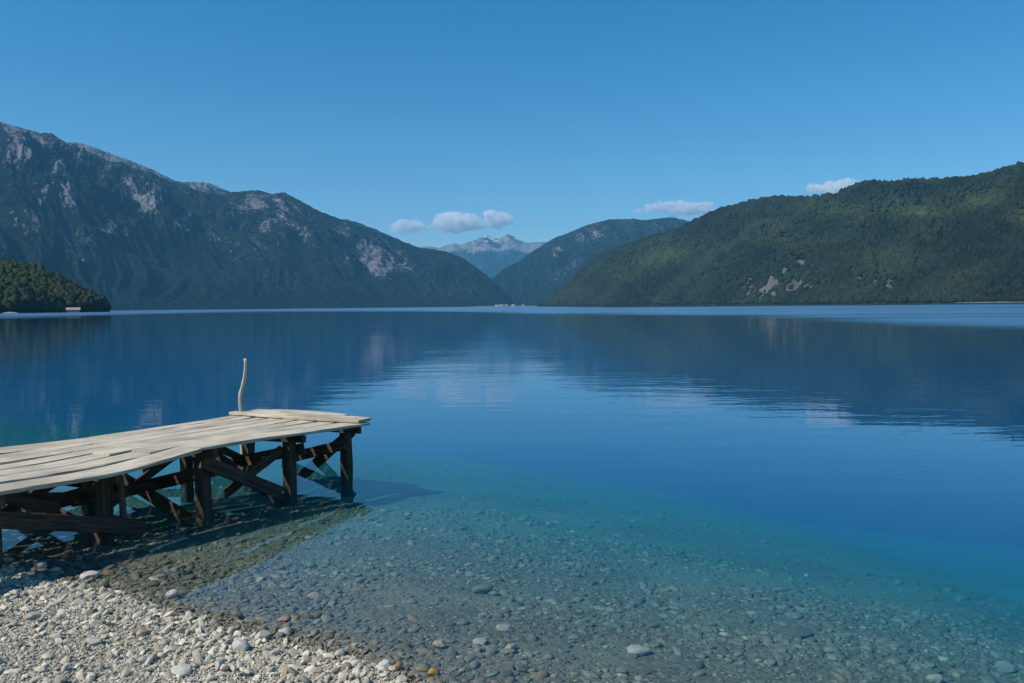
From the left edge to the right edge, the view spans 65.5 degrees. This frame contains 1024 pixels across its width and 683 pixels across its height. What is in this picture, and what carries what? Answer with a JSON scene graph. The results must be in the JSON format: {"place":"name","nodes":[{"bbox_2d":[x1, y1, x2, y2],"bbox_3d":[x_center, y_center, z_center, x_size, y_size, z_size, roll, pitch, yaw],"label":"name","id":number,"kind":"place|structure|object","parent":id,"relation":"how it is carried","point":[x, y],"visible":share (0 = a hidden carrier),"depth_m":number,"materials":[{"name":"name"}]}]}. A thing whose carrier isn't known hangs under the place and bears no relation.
{"place":"outdoors","nodes":[
{"label":"outdoors","id":0,"kind":"place"},
{"bbox_2d":[0,311,94,314],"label":"hill","id":1,"kind":"structure","parent":0,"point":[22,312],"depth_m":731.03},
{"bbox_2d":[0,258,110,313],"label":"forest","id":2,"kind":"object","parent":1,"relation":"on","point":[30,288],"visible":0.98,"depth_m":776.81,"materials":[{"name":"green plant"}]},
{"bbox_2d":[66,307,79,312],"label":"house","id":3,"kind":"structure","parent":1,"relation":"on","point":[72,309],"depth_m":757.63,"materials":[{"name":"white"}]},
{"bbox_2d":[85,294,94,299],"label":"tree","id":4,"kind":"object","parent":1,"relation":"on","point":[89,296],"visible":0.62,"depth_m":805.59,"materials":[{"name":"green plant"}]},
{"bbox_2d":[72,142,415,246],"bbox_3d":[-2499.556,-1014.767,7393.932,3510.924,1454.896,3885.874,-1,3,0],"label":"mountain","id":5,"kind":"structure","parent":0,"point":[206,187],"depth_m":7333.54,"materials":[{"name":"grey stone"}]},
{"bbox_2d":[0,122,517,313],"bbox_3d":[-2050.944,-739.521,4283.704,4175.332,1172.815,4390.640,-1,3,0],"label":"mountain","id":6,"kind":"structure","parent":0,"point":[121,235],"depth_m":4181.54,"materials":[{"name":"grey stone"}]},
{"bbox_2d":[416,234,546,278],"bbox_3d":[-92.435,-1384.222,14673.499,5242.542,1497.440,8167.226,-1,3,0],"label":"mountain","id":7,"kind":"structure","parent":0,"point":[490,257],"depth_m":15057.21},
{"bbox_2d":[473,306,505,306],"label":"beach","id":8,"kind":"structure","parent":0,"point":[488,306],"depth_m":4277.61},
{"bbox_2d":[0,308,1023,682],"bbox_3d":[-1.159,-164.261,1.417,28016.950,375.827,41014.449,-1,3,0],"label":"ground","id":9,"kind":"structure","parent":0,"point":[930,494],"depth_m":10.68,"materials":[{"name":"blue liquid"}]},
{"bbox_2d":[3,557,12,561],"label":"stone","id":10,"kind":"object","parent":9,"relation":"on","point":[7,559],"visible":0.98,"depth_m":5.88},
{"bbox_2d":[33,561,46,568],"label":"stone","id":11,"kind":"object","parent":9,"relation":"on","point":[40,564],"visible":0.74,"depth_m":5.68,"materials":[{"name":"grey stone"}]},
{"bbox_2d":[50,567,59,571],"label":"stone","id":12,"kind":"object","parent":9,"relation":"on","point":[56,569],"visible":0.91,"depth_m":5.66,"materials":[{"name":"grey stone"}]},
{"bbox_2d":[80,571,100,578],"bbox_3d":[-2.938,1.628,5.545,0.129,0.050,0.111,-1,3,0],"label":"stone","id":13,"kind":"object","parent":9,"relation":"on","point":[90,574],"visible":0.92,"depth_m":5.51,"materials":[{"name":"white stone"}]},
{"bbox_2d":[166,589,177,598],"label":"stone","id":14,"kind":"object","parent":9,"relation":"on","point":[172,593],"visible":1,"depth_m":5.12,"materials":[{"name":"white stone"}]},
{"bbox_2d":[0,409,370,568],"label":"jetty","id":15,"kind":"object","parent":9,"relation":"on","point":[94,470],"visible":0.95,"depth_m":7.46,"materials":[{"name":"brown wood"}]},
{"bbox_2d":[215,660,224,671],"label":"stone","id":16,"kind":"object","parent":9,"relation":"on","point":[218,664],"visible":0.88,"depth_m":3.93,"materials":[{"name":"white stone"}]},
{"bbox_2d":[0,554,441,682],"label":"pebbles","id":17,"kind":"object","parent":9,"relation":"on","point":[220,639],"visible":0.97,"depth_m":4.31,"materials":[{"name":"grey gravel"}]},
{"bbox_2d":[25,612,41,619],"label":"stone","id":18,"kind":"object","parent":17,"relation":"on","point":[32,615],"visible":0.98,"depth_m":4.62,"materials":[{"name":"white stone"}]},
{"bbox_2d":[86,637,101,645],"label":"stone","id":19,"kind":"object","parent":17,"relation":"on","point":[91,641],"visible":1,"depth_m":4.26,"materials":[{"name":"white stone"}]},
{"bbox_2d":[133,627,145,632],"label":"stone","id":20,"kind":"object","parent":17,"relation":"on","point":[137,629],"visible":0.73,"depth_m":4.49,"materials":[{"name":"brown stone"}]},
{"bbox_2d":[138,656,147,663],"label":"stone","id":21,"kind":"object","parent":17,"relation":"on","point":[142,659],"visible":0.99,"depth_m":4.03,"materials":[{"name":"white stone"}]},
{"bbox_2d":[170,663,191,677],"bbox_3d":[-1.606,1.604,3.880,0.099,0.056,0.081,1,3,27],"label":"stone","id":22,"kind":"object","parent":17,"relation":"on","point":[183,670],"visible":0.98,"depth_m":3.86,"materials":[{"name":"white stone"}]},
{"bbox_2d":[232,639,249,651],"bbox_3d":[-1.456,1.631,4.282,0.106,0.055,0.071,0,3,15],"label":"stone","id":23,"kind":"object","parent":17,"relation":"on","point":[239,645],"visible":1,"depth_m":4.25,"materials":[{"name":"white stone"}]},
{"bbox_2d":[254,629,269,640],"bbox_3d":[-1.393,1.644,4.447,0.088,0.062,0.060,-2,3,-30],"label":"stone","id":24,"kind":"object","parent":17,"relation":"on","point":[262,634],"visible":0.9,"depth_m":4.43,"materials":[{"name":"white stone"}]},
{"bbox_2d":[278,627,290,635],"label":"stone","id":25,"kind":"object","parent":17,"relation":"on","point":[286,631],"visible":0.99,"depth_m":4.51,"materials":[{"name":"white stone"}]},
{"bbox_2d":[334,648,344,656],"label":"stone","id":26,"kind":"object","parent":17,"relation":"on","point":[340,652],"visible":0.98,"depth_m":4.23,"materials":[{"name":"white stone"}]},
{"bbox_2d":[378,659,390,668],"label":"stone","id":27,"kind":"object","parent":17,"relation":"on","point":[385,663],"visible":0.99,"depth_m":4.07,"materials":[{"name":"white stone"}]},
{"bbox_2d":[396,675,406,682],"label":"stone","id":28,"kind":"object","parent":17,"relation":"on","point":[402,678],"visible":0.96,"depth_m":3.91,"materials":[{"name":"white stone"}]},
{"bbox_2d":[238,358,246,467],"bbox_3d":[-3.438,1.059,10.199,0.126,1.686,0.067,-1,3,0],"label":"branch","id":29,"kind":"object","parent":9,"relation":"on","point":[240,393],"visible":0.47,"depth_m":10.16,"materials":[{"name":"brown wood"}]},
{"bbox_2d":[306,592,318,598],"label":"stone","id":30,"kind":"object","parent":9,"relation":"on","point":[312,595],"visible":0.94,"depth_m":5.17,"materials":[{"name":"grey stone"}]},
{"bbox_2d":[427,668,437,675],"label":"stone","id":31,"kind":"object","parent":9,"relation":"on","point":[432,671],"visible":1,"depth_m":4.03,"materials":[{"name":"yellow stone"}]},
{"bbox_2d":[432,640,445,648],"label":"stone","id":32,"kind":"object","parent":9,"relation":"on","point":[439,644],"visible":1,"depth_m":4.40,"materials":[{"name":"beige stone"}]},
{"bbox_2d":[473,637,486,645],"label":"stone","id":33,"kind":"object","parent":9,"relation":"on","point":[481,641],"visible":1,"depth_m":4.46,"materials":[{"name":"white stone"}]},
{"bbox_2d":[471,584,492,593],"bbox_3d":[-0.199,1.702,5.474,0.149,0.067,0.110,-3,3,-39],"label":"stone","id":34,"kind":"object","parent":9,"relation":"on","point":[481,589],"visible":1,"depth_m":5.44,"materials":[{"name":"grey stone"}]},
{"bbox_2d":[496,624,511,631],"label":"stone","id":35,"kind":"object","parent":9,"relation":"on","point":[503,627],"visible":1,"depth_m":4.72,"materials":[{"name":"grey stone"}]},
{"bbox_2d":[505,643,516,648],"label":"stone","id":36,"kind":"object","parent":9,"relation":"on","point":[511,645],"visible":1,"depth_m":4.39,"materials":[{"name":"white stone"}]},
{"bbox_2d":[2,440,1023,682],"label":"lakebed stones","id":37,"kind":"object","parent":9,"relation":"on","point":[891,648],"visible":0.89,"depth_m":5.44,"materials":[{"name":"grey stone"}]},
{"bbox_2d":[277,616,288,620],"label":"stone","id":38,"kind":"object","parent":37,"relation":"on","point":[284,618],"visible":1,"depth_m":4.74,"materials":[{"name":"stone"}]},
{"bbox_2d":[616,668,627,673],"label":"stone","id":39,"kind":"object","parent":9,"relation":"on","point":[621,670],"visible":1,"depth_m":4.14,"materials":[{"name":"grey stone"}]},
{"bbox_2d":[626,644,650,655],"bbox_3d":[0.707,1.741,4.475,0.138,0.051,0.086,1,3,23],"label":"stone","id":40,"kind":"object","parent":9,"relation":"on","point":[640,650],"visible":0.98,"depth_m":4.46,"materials":[{"name":"white stone"}]},
{"bbox_2d":[780,627,812,637],"bbox_3d":[1.734,1.776,4.849,0.196,0.045,0.136,-1,3,0],"label":"stone","id":41,"kind":"object","parent":9,"relation":"on","point":[794,632],"visible":1,"depth_m":4.83,"materials":[{"name":"grey stone"}]},
{"bbox_2d":[926,674,942,682],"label":"stone","id":42,"kind":"object","parent":9,"relation":"on","point":[934,678],"visible":1,"depth_m":4.22,"materials":[{"name":"grey stone"}]},
{"bbox_2d":[994,660,1015,673],"bbox_3d":[2.799,1.846,4.512,0.091,0.076,0.101,-3,4,-45],"label":"stone","id":43,"kind":"object","parent":9,"relation":"on","point":[1004,666],"visible":0.97,"depth_m":4.49,"materials":[{"name":"stone"}]},
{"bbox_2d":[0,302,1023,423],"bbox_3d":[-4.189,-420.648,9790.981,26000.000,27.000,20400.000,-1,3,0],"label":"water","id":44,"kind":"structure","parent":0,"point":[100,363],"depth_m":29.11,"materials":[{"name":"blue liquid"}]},
{"bbox_2d":[0,0,1023,247],"label":"sky","id":45,"kind":"structure","parent":0,"point":[419,123],"materials":[{"name":"blue"}]},
{"bbox_2d":[492,217,688,308],"bbox_3d":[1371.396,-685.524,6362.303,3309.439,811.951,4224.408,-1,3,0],"label":"mountain","id":46,"kind":"structure","parent":0,"point":[535,277],"depth_m":6786.72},
{"bbox_2d":[538,174,1023,312],"bbox_3d":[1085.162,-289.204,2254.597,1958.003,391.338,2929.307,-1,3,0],"label":"hill","id":47,"kind":"structure","parent":0,"point":[975,202],"depth_m":2001.13,"materials":[{"name":"green plant"}]},
{"bbox_2d":[537,161,1023,305],"bbox_3d":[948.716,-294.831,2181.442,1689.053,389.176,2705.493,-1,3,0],"label":"forest","id":48,"kind":"object","parent":47,"relation":"on","point":[980,258],"visible":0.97,"depth_m":2056.91,"materials":[{"name":"green plant"}]},
{"bbox_2d":[958,302,993,302],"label":"beach","id":49,"kind":"structure","parent":0,"point":[975,302],"depth_m":1203.48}
]}

